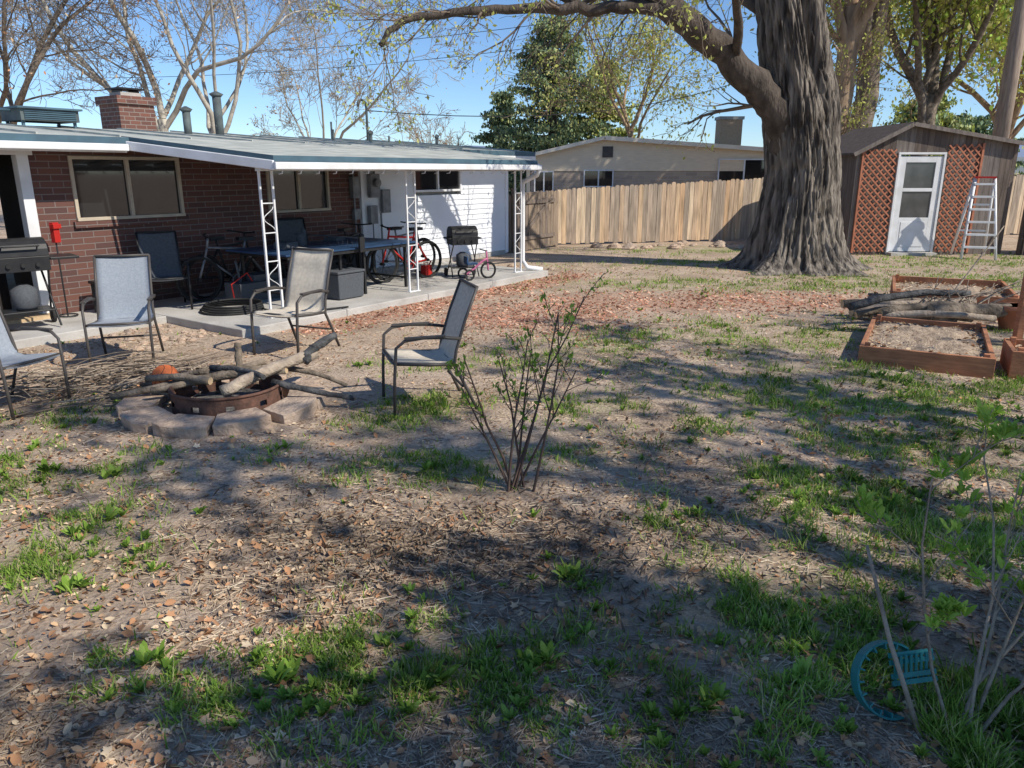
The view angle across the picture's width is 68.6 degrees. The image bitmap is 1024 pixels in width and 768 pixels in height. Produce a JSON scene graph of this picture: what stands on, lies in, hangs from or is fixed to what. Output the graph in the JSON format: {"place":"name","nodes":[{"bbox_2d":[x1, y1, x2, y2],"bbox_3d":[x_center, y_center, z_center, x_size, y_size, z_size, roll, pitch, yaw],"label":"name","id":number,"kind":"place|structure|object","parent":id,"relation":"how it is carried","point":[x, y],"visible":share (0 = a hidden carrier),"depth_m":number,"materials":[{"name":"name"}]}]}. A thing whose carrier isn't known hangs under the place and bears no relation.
{"place":"outdoors","nodes":[
{"label":"outdoors","id":0,"kind":"place"},
{"bbox_2d":[371,221,435,279],"bbox_3d":[-1.992,-2.481,13.940,0.625,1.017,1.727,11,19,34],"label":"bicycle","id":1,"kind":"object","parent":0,"point":[401,261],"visible":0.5,"depth_m":13.76,"materials":[{"name":"metal"}]},
{"bbox_2d":[62,0,842,116],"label":"power lines","id":2,"kind":"object","parent":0,"point":[458,56],"visible":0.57,"depth_m":26.83,"materials":[{"name":"black metal"}]},
{"bbox_2d":[0,173,1023,767],"bbox_3d":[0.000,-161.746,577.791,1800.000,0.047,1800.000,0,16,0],"label":"ground","id":3,"kind":"structure","parent":0,"point":[588,257],"depth_m":4.94,"materials":[{"name":"soil"}]},
{"bbox_2d":[0,309,71,419],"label":"patio chair","id":4,"kind":"object","parent":3,"relation":"on","point":[11,357],"visible":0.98,"depth_m":6.66,"materials":[{"name":"fabric"}]},
{"bbox_2d":[0,0,217,124],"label":"bare tree","id":5,"kind":"object","parent":3,"relation":"on","point":[34,64],"visible":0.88,"depth_m":24.99,"materials":[{"name":"brown plant"}]},
{"bbox_2d":[80,254,163,366],"bbox_3d":[-4.199,-0.794,8.100,0.668,1.121,0.815,-5,17,-17],"label":"patio chair","id":6,"kind":"object","parent":3,"relation":"on","point":[124,295],"visible":1,"depth_m":8.27,"materials":[{"name":"fabric"}]},
{"bbox_2d":[88,323,216,350],"bbox_3d":[-4.482,-0.600,9.404,1.293,0.093,1.154,10,19,31],"label":"rubble","id":7,"kind":"object","parent":3,"relation":"on","point":[179,338],"visible":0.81,"depth_m":9.24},
{"bbox_2d":[28,151,360,313],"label":"brick wall","id":8,"kind":"structure","parent":3,"relation":"on","point":[220,199],"depth_m":11.74,"materials":[{"name":"brick"}]},
{"bbox_2d":[0,155,33,309],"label":"doorway interior","id":9,"kind":"object","parent":8,"relation":"attached to","point":[11,211],"visible":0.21,"depth_m":10.28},
{"bbox_2d":[0,150,52,313],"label":"door frame","id":10,"kind":"object","parent":8,"relation":"attached to","point":[25,191],"visible":0.69,"depth_m":9.84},
{"bbox_2d":[4,312,50,324],"bbox_3d":[-6.605,-0.839,9.888,0.450,0.060,1.000,11,19,34],"label":"door sill","id":11,"kind":"structure","parent":10,"relation":"attached to","point":[19,318],"depth_m":9.94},
{"bbox_2d":[67,156,185,220],"bbox_3d":[-5.562,-2.851,10.918,0.105,0.870,1.620,11,19,34],"label":"window frame","id":12,"kind":"object","parent":8,"relation":"attached to","point":[132,215],"visible":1,"depth_m":10.87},
{"bbox_2d":[72,159,180,217],"bbox_3d":[-5.580,-2.855,10.931,0.024,0.780,1.530,11,19,34],"label":"window glass","id":13,"kind":"object","parent":12,"relation":"in","point":[101,187],"visible":1,"depth_m":10.88,"materials":[{"name":"glass"}]},
{"bbox_2d":[73,210,333,227],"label":"brick sills","id":14,"kind":"structure","parent":8,"relation":"attached to","point":[106,223],"depth_m":11.27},
{"bbox_2d":[0,125,537,164],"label":"roof","id":15,"kind":"structure","parent":8,"relation":"on","point":[281,151],"depth_m":11.03,"materials":[{"name":"metal"}]},
{"bbox_2d":[0,105,82,128],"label":"rooftop cooler","id":16,"kind":"object","parent":15,"relation":"on","point":[23,115],"visible":0.8,"depth_m":12.16,"materials":[{"name":"paint"}]},
{"bbox_2d":[94,87,156,130],"bbox_3d":[-7.430,-5.195,14.528,0.800,0.970,0.780,11,19,34],"label":"chimney","id":17,"kind":"object","parent":15,"relation":"on","point":[129,108],"visible":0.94,"depth_m":14.28,"materials":[{"name":"brick"}]},
{"bbox_2d":[0,123,518,150],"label":"roof seams","id":18,"kind":"object","parent":15,"relation":"attached to","point":[380,143],"visible":0.87,"depth_m":13.92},
{"bbox_2d":[0,140,541,169],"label":"gutter","id":19,"kind":"object","parent":15,"relation":"attached to","point":[150,149],"visible":0.78,"depth_m":9.85,"materials":[{"name":"white paint"}]},
{"bbox_2d":[179,91,438,144],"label":"vent pipes","id":20,"kind":"object","parent":15,"relation":"on","point":[216,96],"visible":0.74,"depth_m":14.33,"materials":[{"name":"metal"}]},
{"bbox_2d":[255,161,533,173],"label":"patio rafters","id":21,"kind":"object","parent":15,"relation":"attached to","point":[282,170],"visible":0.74,"depth_m":10.98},
{"bbox_2d":[265,171,330,212],"bbox_3d":[-3.794,-3.523,13.342,0.105,0.900,1.370,11,19,34],"label":"window frame","id":22,"kind":"object","parent":8,"relation":"attached to","point":[299,209],"visible":0.49,"depth_m":13.36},
{"bbox_2d":[269,171,326,209],"bbox_3d":[-3.812,-3.527,13.355,0.021,0.810,1.280,11,19,34],"label":"window glass","id":23,"kind":"object","parent":22,"relation":"in","point":[313,188],"visible":0.64,"depth_m":13.40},
{"bbox_2d":[0,0,417,131],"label":"bare sycamore tree","id":24,"kind":"object","parent":3,"relation":"on","point":[163,123],"visible":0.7,"depth_m":27.54,"materials":[{"name":"brown plant"}]},
{"bbox_2d":[0,350,425,419],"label":"brush pile","id":25,"kind":"object","parent":3,"relation":"on","point":[111,370],"visible":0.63,"depth_m":7.09,"materials":[{"name":"brown plant"}]},
{"bbox_2d":[110,332,354,438],"bbox_3d":[-2.494,-0.079,6.614,1.827,0.610,1.720,-14,21,-41],"label":"fire pit","id":26,"kind":"object","parent":3,"relation":"on","point":[258,403],"visible":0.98,"depth_m":6.42,"materials":[{"name":"stone"}]},
{"bbox_2d":[151,365,177,384],"bbox_3d":[-3.120,-0.056,6.761,0.240,0.240,0.241,25,18,-42],"label":"basketball","id":27,"kind":"object","parent":26,"relation":"in","point":[164,369],"visible":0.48,"depth_m":6.68,"materials":[{"name":"orange rubber"}]},
{"bbox_2d":[136,0,388,133],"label":"bare sycamore tree","id":28,"kind":"object","parent":3,"relation":"on","point":[210,123],"visible":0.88,"depth_m":27.12,"materials":[{"name":"brown plant"}]},
{"bbox_2d":[8,261,547,348],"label":"patio slab","id":29,"kind":"structure","parent":3,"relation":"on","point":[393,292],"depth_m":10.87,"materials":[{"name":"concrete"}]},
{"bbox_2d":[0,237,78,325],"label":"barbecue grill","id":30,"kind":"object","parent":29,"relation":"on","point":[26,254],"visible":0.91,"depth_m":9.22,"materials":[{"name":"black metal"}]},
{"bbox_2d":[49,222,78,317],"bbox_3d":[-6.035,-1.521,10.040,0.256,1.250,0.260,5,17,17],"label":"weed trimmer","id":31,"kind":"object","parent":29,"relation":"on","point":[54,227],"visible":0.9,"depth_m":9.93,"materials":[{"name":"red metal"}]},
{"bbox_2d":[88,280,96,311],"bbox_3d":[-5.538,-1.253,10.579,0.400,0.440,0.600,11,19,34],"label":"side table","id":32,"kind":"object","parent":29,"relation":"on","point":[91,282],"visible":0.16,"depth_m":10.43,"materials":[{"name":"black metal"}]},
{"bbox_2d":[135,230,192,309],"bbox_3d":[-4.995,-1.621,10.744,0.637,1.070,0.778,-9,18,-29],"label":"patio chair","id":33,"kind":"object","parent":29,"relation":"on","point":[161,248],"visible":0.77,"depth_m":10.91,"materials":[{"name":"fabric"}]},
{"bbox_2d":[185,230,272,298],"bbox_3d":[-4.458,-1.904,11.904,0.625,1.017,1.727,9,18,28],"label":"bicycle","id":34,"kind":"object","parent":29,"relation":"on","point":[206,277],"visible":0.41,"depth_m":11.66,"materials":[{"name":"metal"}]},
{"bbox_2d":[175,233,285,302],"bbox_3d":[-4.298,-1.800,11.538,1.727,1.017,0.625,-13,21,-39],"label":"bicycle","id":35,"kind":"object","parent":29,"relation":"on","point":[205,258],"visible":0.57,"depth_m":11.38,"materials":[{"name":"metal"}]},
{"bbox_2d":[224,261,286,299],"bbox_3d":[-3.952,-1.601,11.508,0.459,0.602,1.058,11,19,34],"label":"tool box pile","id":36,"kind":"object","parent":29,"relation":"on","point":[240,288],"visible":0.75,"depth_m":11.38,"materials":[{"name":"grey plastic"}]},
{"bbox_2d":[199,298,348,315],"bbox_3d":[-3.371,-1.098,10.611,2.044,0.115,0.872,0,16,0],"label":"garden hose","id":37,"kind":"object","parent":29,"relation":"on","point":[218,310],"visible":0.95,"depth_m":10.44,"materials":[{"name":"rubber"}]},
{"bbox_2d":[272,217,308,271],"bbox_3d":[-3.683,-2.276,12.960,0.668,1.121,0.815,-12,20,-35],"label":"patio chair","id":38,"kind":"object","parent":29,"relation":"on","point":[288,228],"visible":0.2,"depth_m":13.10,"materials":[{"name":"black metal"}]},
{"bbox_2d":[225,233,417,295],"bbox_3d":[-2.939,-1.924,12.047,1.582,0.930,2.740,11,19,34],"label":"ping pong table","id":39,"kind":"object","parent":29,"relation":"on","point":[358,245],"visible":0.69,"depth_m":11.84,"materials":[{"name":"wood"}]},
{"bbox_2d":[273,228,345,249],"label":"items on table","id":40,"kind":"object","parent":39,"relation":"on","point":[301,240],"visible":0.93,"depth_m":11.70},
{"bbox_2d":[327,267,364,299],"bbox_3d":[-2.612,-1.561,11.656,0.400,0.425,0.570,11,19,34],"label":"storage bin","id":41,"kind":"object","parent":29,"relation":"on","point":[346,282],"visible":0.74,"depth_m":11.50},
{"bbox_2d":[332,233,365,268],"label":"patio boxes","id":42,"kind":"object","parent":29,"relation":"on","point":[334,261],"visible":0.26,"depth_m":13.99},
{"bbox_2d":[331,222,371,274],"bbox_3d":[-2.917,-2.409,13.683,0.625,1.017,1.727,4,16,14],"label":"bicycle","id":43,"kind":"object","parent":29,"relation":"on","point":[349,261],"visible":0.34,"depth_m":13.66,"materials":[{"name":"metal"}]},
{"bbox_2d":[257,171,522,317],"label":"patio posts","id":44,"kind":"object","parent":29,"relation":"on","point":[277,240],"visible":0.97,"depth_m":11.88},
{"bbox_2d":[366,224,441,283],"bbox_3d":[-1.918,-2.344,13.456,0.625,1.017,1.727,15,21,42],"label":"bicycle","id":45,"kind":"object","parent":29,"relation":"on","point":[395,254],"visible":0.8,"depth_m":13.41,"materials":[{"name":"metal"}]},
{"bbox_2d":[421,260,431,274],"bbox_3d":[-1.580,-2.152,14.009,0.140,0.298,0.245,11,19,34],"label":"gas can","id":46,"kind":"object","parent":29,"relation":"on","point":[426,267],"visible":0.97,"depth_m":13.94,"materials":[{"name":"red plastic"}]},
{"bbox_2d":[443,226,481,277],"bbox_3d":[-0.920,-2.458,13.923,0.634,0.933,0.519,-6,17,-20],"label":"barbecue grill","id":47,"kind":"object","parent":29,"relation":"on","point":[462,235],"visible":0.95,"depth_m":13.73,"materials":[{"name":"black metal"}]},
{"bbox_2d":[458,249,495,280],"bbox_3d":[-0.609,-2.178,13.696,0.704,0.541,0.357,-8,18,-25],"label":"tricycle","id":48,"kind":"object","parent":29,"relation":"on","point":[477,264],"visible":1,"depth_m":13.71,"materials":[{"name":"metal"}]},
{"bbox_2d":[522,170,542,270],"bbox_3d":[0.400,-3.145,14.508,0.449,1.985,0.432,-1,16,-4],"label":"downspout","id":49,"kind":"object","parent":29,"relation":"on","point":[524,181],"visible":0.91,"depth_m":14.63,"materials":[{"name":"white paint"}]},
{"bbox_2d":[249,247,339,354],"bbox_3d":[-2.474,-0.943,8.581,0.680,1.145,0.838,6,17,22],"label":"patio chair","id":50,"kind":"object","parent":3,"relation":"on","point":[307,283],"visible":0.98,"depth_m":8.71,"materials":[{"name":"fabric"}]},
{"bbox_2d":[229,0,474,142],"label":"bare tree","id":51,"kind":"object","parent":3,"relation":"on","point":[313,78],"visible":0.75,"depth_m":32.08,"materials":[{"name":"brown plant"}]},
{"bbox_2d":[382,278,478,417],"bbox_3d":[-0.723,-0.341,6.576,0.786,1.080,0.643,-5,17,-18],"label":"patio chair","id":52,"kind":"object","parent":3,"relation":"on","point":[459,309],"visible":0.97,"depth_m":6.58,"materials":[{"name":"fabric"}]},
{"bbox_2d":[358,155,507,267],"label":"siding wall","id":53,"kind":"structure","parent":3,"relation":"on","point":[479,201],"depth_m":16.69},
{"bbox_2d":[349,171,390,268],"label":"electric meter boxes","id":54,"kind":"object","parent":53,"relation":"attached to","point":[374,185],"visible":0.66,"depth_m":14.62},
{"bbox_2d":[415,171,461,191],"bbox_3d":[-1.613,-4.456,16.249,0.105,0.570,1.570,11,19,34],"label":"window frame","id":55,"kind":"object","parent":53,"relation":"attached to","point":[443,190],"visible":0.44,"depth_m":16.29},
{"bbox_2d":[415,171,458,189],"bbox_3d":[-1.631,-4.460,16.261,0.021,0.480,1.480,11,19,34],"label":"window glass","id":56,"kind":"object","parent":55,"relation":"in","point":[427,180],"visible":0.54,"depth_m":16.25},
{"bbox_2d":[406,102,475,146],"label":"bare tree","id":57,"kind":"object","parent":3,"relation":"on","point":[440,133],"visible":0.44,"depth_m":45.30,"materials":[{"name":"beige plant"}]},
{"bbox_2d":[376,191,505,268],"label":"foundation wall","id":58,"kind":"structure","parent":3,"relation":"on","point":[483,255],"depth_m":17.00,"materials":[{"name":"concrete"}]},
{"bbox_2d":[64,471,897,655],"bbox_3d":[-0.214,0.885,4.179,3.994,0.092,1.998,0,16,0],"label":"dead leaf duff","id":59,"kind":"object","parent":3,"relation":"on","point":[482,552],"visible":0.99,"depth_m":4.05,"materials":[{"name":"plant"}]},
{"bbox_2d":[469,89,525,194],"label":"spruce tree","id":60,"kind":"object","parent":3,"relation":"on","point":[497,124],"visible":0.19,"depth_m":44.91,"materials":[{"name":"green plant"}]},
{"bbox_2d":[0,248,1023,767],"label":"grass","id":61,"kind":"structure","parent":3,"relation":"on","point":[970,752],"depth_m":3.72,"materials":[{"name":"plant"}]},
{"bbox_2d":[0,323,1023,767],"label":"dry stems","id":62,"kind":"object","parent":3,"relation":"on","point":[484,741],"visible":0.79,"depth_m":3.48,"materials":[{"name":"plant"}]},
{"bbox_2d":[0,282,1023,767],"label":"weeds","id":63,"kind":"object","parent":3,"relation":"on","point":[288,670],"visible":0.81,"depth_m":3.17,"materials":[{"name":"green plant"}]},
{"bbox_2d":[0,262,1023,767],"bbox_3d":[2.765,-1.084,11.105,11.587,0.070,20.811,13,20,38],"label":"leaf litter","id":64,"kind":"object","parent":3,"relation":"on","point":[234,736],"visible":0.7,"depth_m":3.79,"materials":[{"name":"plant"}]},
{"bbox_2d":[0,382,1023,767],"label":"fallen leaves","id":65,"kind":"object","parent":3,"relation":"on","point":[138,744],"visible":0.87,"depth_m":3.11,"materials":[{"name":"brown plant"}]},
{"bbox_2d":[439,270,611,491],"bbox_3d":[0.097,-0.033,4.906,1.113,1.436,0.700,0,16,0],"label":"bare shrub","id":66,"kind":"object","parent":3,"relation":"on","point":[510,484],"visible":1,"depth_m":4.82,"materials":[{"name":"brown plant"}]},
{"bbox_2d":[498,263,556,274],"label":"edging stones","id":67,"kind":"object","parent":3,"relation":"on","point":[512,265],"visible":0.23,"depth_m":15.79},
{"bbox_2d":[507,190,558,252],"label":"fence gate","id":68,"kind":"structure","parent":3,"relation":"on","point":[546,221],"depth_m":19.64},
{"bbox_2d":[511,188,554,252],"bbox_3d":[0.568,-4.289,19.525,0.120,1.600,1.970,10,19,32],"label":"gate bracing","id":69,"kind":"object","parent":68,"relation":"attached to","point":[548,201],"visible":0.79,"depth_m":19.41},
{"bbox_2d":[485,14,616,194],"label":"spruce tree","id":70,"kind":"object","parent":3,"relation":"on","point":[529,140],"visible":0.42,"depth_m":40.49,"materials":[{"name":"green plant"}]},
{"bbox_2d":[281,270,885,347],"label":"bark mulch","id":71,"kind":"object","parent":3,"relation":"on","point":[583,306],"visible":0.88,"depth_m":11.42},
{"bbox_2d":[289,0,910,276],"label":"cottonwood tree","id":72,"kind":"object","parent":3,"relation":"on","point":[787,88],"visible":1,"depth_m":14.52,"materials":[{"name":"brown plant"}]},
{"bbox_2d":[561,58,648,144],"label":"leafy tree","id":73,"kind":"object","parent":3,"relation":"on","point":[587,135],"visible":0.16,"depth_m":43.66,"materials":[{"name":"green plant"}]},
{"bbox_2d":[521,0,743,138],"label":"budding tree","id":74,"kind":"object","parent":3,"relation":"on","point":[644,96],"visible":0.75,"depth_m":36.09,"materials":[{"name":"green plant"}]},
{"bbox_2d":[530,171,752,223],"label":"block wall","id":75,"kind":"structure","parent":3,"relation":"on","point":[566,180],"depth_m":28.94,"materials":[{"name":"concrete"}]},
{"bbox_2d":[526,140,763,192],"bbox_3d":[6.350,-8.862,32.812,11.300,3.150,8.030,0,16,0],"label":"gable siding","id":76,"kind":"object","parent":75,"relation":"on","point":[633,156],"visible":0.71,"depth_m":28.71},
{"bbox_2d":[534,171,553,191],"bbox_3d":[1.225,-7.790,28.940,0.750,0.800,0.105,0,16,0],"label":"neighbor window frame","id":77,"kind":"object","parent":76,"relation":"attached to","point":[544,178],"visible":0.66,"depth_m":28.88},
{"bbox_2d":[535,172,551,190],"bbox_3d":[1.225,-7.796,28.962,0.660,0.710,0.020,0,16,0],"label":"neighbor window glass","id":78,"kind":"object","parent":77,"relation":"in","point":[547,182],"visible":0.75,"depth_m":28.96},
{"bbox_2d":[583,170,613,186],"bbox_3d":[3.325,-7.910,28.906,1.150,0.650,0.105,0,16,0],"label":"neighbor window frame","id":79,"kind":"object","parent":76,"relation":"attached to","point":[598,178],"visible":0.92,"depth_m":28.88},
{"bbox_2d":[585,171,611,185],"bbox_3d":[3.325,-7.916,28.928,1.060,0.560,0.020,0,16,0],"label":"neighbor window glass","id":80,"kind":"object","parent":79,"relation":"in","point":[591,178],"visible":1,"depth_m":28.92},
{"bbox_2d":[602,146,612,156],"bbox_3d":[3.650,-8.844,28.626,0.400,0.400,0.025,0,16,0],"label":"gable vent","id":81,"kind":"object","parent":76,"relation":"attached to","point":[607,151],"visible":1,"depth_m":28.61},
{"bbox_2d":[717,159,763,180],"bbox_3d":[8.900,-8.169,28.812,2.000,0.900,0.105,0,16,0],"label":"neighbor window frame","id":82,"kind":"object","parent":76,"relation":"attached to","point":[734,159],"visible":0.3,"depth_m":28.71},
{"bbox_2d":[719,160,763,180],"bbox_3d":[8.900,-8.175,28.833,1.910,0.810,0.020,0,16,0],"label":"neighbor window glass","id":83,"kind":"object","parent":82,"relation":"in","point":[754,169],"visible":0.54,"depth_m":28.85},
{"bbox_3d":[6.250,-10.200,32.838,12.300,0.830,9.250,0,16,0],"label":"roof","id":84,"kind":"object","parent":76,"relation":"on","visible":0},
{"bbox_2d":[535,136,762,155],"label":"fascia","id":85,"kind":"structure","parent":84,"relation":"attached to","point":[683,143],"depth_m":28.30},
{"bbox_2d":[714,116,744,144],"bbox_3d":[8.850,-10.133,30.752,1.000,1.520,0.800,0,16,0],"label":"chimney","id":86,"kind":"object","parent":84,"relation":"on","point":[728,130],"visible":0.82,"depth_m":30.38,"materials":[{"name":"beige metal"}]},
{"bbox_2d":[558,177,763,243],"bbox_3d":[4.396,-4.986,21.748,6.572,1.929,0.157,-4,16,-12],"label":"wood fence","id":87,"kind":"object","parent":3,"relation":"on","point":[719,218],"visible":0.89,"depth_m":21.66,"materials":[{"name":"wood"}]},
{"bbox_2d":[584,240,743,249],"bbox_3d":[4.908,-3.807,20.568,6.134,0.240,1.260,-2,16,-7],"label":"rock border","id":88,"kind":"object","parent":3,"relation":"on","point":[679,244],"visible":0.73,"depth_m":20.18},
{"bbox_2d":[824,0,908,135],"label":"sucker tree","id":89,"kind":"object","parent":3,"relation":"on","point":[850,19],"visible":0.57,"depth_m":21.91,"materials":[{"name":"green plant"}]},
{"bbox_2d":[743,0,1023,155],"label":"leafy tree","id":90,"kind":"object","parent":3,"relation":"on","point":[933,30],"visible":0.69,"depth_m":25.86,"materials":[{"name":"green plant"}]},
{"bbox_2d":[851,640,937,719],"bbox_3d":[1.458,1.123,2.846,0.321,0.284,0.092,-2,-10,-8],"label":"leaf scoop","id":91,"kind":"object","parent":3,"relation":"on","point":[866,649],"visible":0.97,"depth_m":2.85,"materials":[{"name":"teal plastic"}]},
{"bbox_2d":[825,0,980,128],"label":"cottonwood tree","id":92,"kind":"object","parent":3,"relation":"on","point":[861,82],"visible":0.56,"depth_m":23.93,"materials":[{"name":"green plant"}]},
{"bbox_2d":[857,314,995,379],"bbox_3d":[4.744,-0.477,8.628,1.261,0.250,2.001,8,18,27],"label":"raised garden bed","id":93,"kind":"object","parent":3,"relation":"on","point":[958,348],"visible":1,"depth_m":8.15,"materials":[{"name":"brown wood"}]},
{"bbox_2d":[831,8,1023,138],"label":"leafy tree","id":94,"kind":"object","parent":3,"relation":"on","point":[986,105],"visible":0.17,"depth_m":30.76,"materials":[{"name":"green plant"}]},
{"bbox_2d":[883,93,974,155],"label":"evergreen bush","id":95,"kind":"object","parent":3,"relation":"on","point":[943,119],"visible":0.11,"depth_m":41.42,"materials":[{"name":"green plant"}]},
{"bbox_2d":[840,226,1021,321],"bbox_3d":[5.714,-1.444,10.079,2.444,1.327,1.049,2,16,8],"label":"log pile","id":96,"kind":"object","parent":3,"relation":"on","point":[905,304],"visible":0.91,"depth_m":9.90,"materials":[{"name":"grey plant"}]},
{"bbox_2d":[840,122,1023,255],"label":"garden shed","id":97,"kind":"structure","parent":3,"relation":"on","point":[892,199],"depth_m":18.27,"materials":[{"name":"brown wood"}]},
{"bbox_2d":[885,152,946,254],"bbox_3d":[9.840,-4.383,18.335,1.150,2.430,0.090,0,16,0],"label":"door","id":98,"kind":"structure","parent":97,"relation":"in","point":[904,234],"depth_m":18.39,"materials":[{"name":"white paint"}]},
{"bbox_2d":[853,397,1023,737],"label":"budding shrub","id":99,"kind":"object","parent":3,"relation":"on","point":[950,608],"visible":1,"depth_m":2.76,"materials":[{"name":"green plant"}]},
{"bbox_2d":[890,274,1018,320],"bbox_3d":[6.684,-1.346,11.475,1.600,0.370,1.900,8,17,25],"label":"raised garden bed","id":100,"kind":"object","parent":3,"relation":"on","point":[903,283],"visible":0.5,"depth_m":11.87,"materials":[{"name":"brown wood"}]},
{"bbox_2d":[949,176,996,259],"bbox_3d":[11.035,-3.928,17.754,0.772,1.889,1.051,5,17,17],"label":"step ladder","id":101,"kind":"object","parent":3,"relation":"on","point":[991,197],"visible":0.98,"depth_m":17.57,"materials":[{"name":"metal"}]},
{"bbox_2d":[954,110,1023,196],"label":"evergreen bush","id":102,"kind":"object","parent":3,"relation":"on","point":[980,123],"visible":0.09,"depth_m":46.59,"materials":[{"name":"green plant"}]},
{"bbox_2d":[995,302,1017,330],"bbox_3d":[6.550,-0.876,9.834,0.440,0.320,0.440,0,16,0],"label":"terracotta pot","id":103,"kind":"object","parent":3,"relation":"on","point":[1007,321],"visible":0.52,"depth_m":9.74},
{"bbox_2d":[992,0,1023,137],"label":"utility pole","id":104,"kind":"object","parent":3,"relation":"on","point":[1008,87],"visible":0.48,"depth_m":20.35,"materials":[{"name":"brown wood"}]},
{"bbox_2d":[1000,336,1023,378],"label":"raised garden bed","id":105,"kind":"object","parent":3,"relation":"on","point":[1012,358],"visible":0.98,"depth_m":7.59,"materials":[{"name":"brown wood"}]},
{"bbox_2d":[1004,174,1023,234],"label":"wood fence","id":106,"kind":"object","parent":3,"relation":"on","point":[1014,213],"visible":0.02,"depth_m":24.24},
{"bbox_2d":[1012,275,1023,338],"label":"trellis post","id":107,"kind":"object","parent":3,"relation":"on","point":[1018,331],"depth_m":8.81,"materials":[{"name":"brown wood"}]},
{"bbox_2d":[1015,209,1023,254],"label":"wood fence","id":108,"kind":"object","parent":3,"relation":"on","point":[1020,247],"visible":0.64,"depth_m":18.40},
{"bbox_2d":[0,0,1023,146],"label":"sky","id":109,"kind":"structure","parent":0,"point":[470,100],"materials":[{"name":"blue"}]},
{"bbox_2d":[461,145,1023,156],"bbox_3d":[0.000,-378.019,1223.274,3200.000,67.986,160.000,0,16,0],"label":"mountains","id":110,"kind":"structure","parent":0,"point":[1021,153],"depth_m":1265.28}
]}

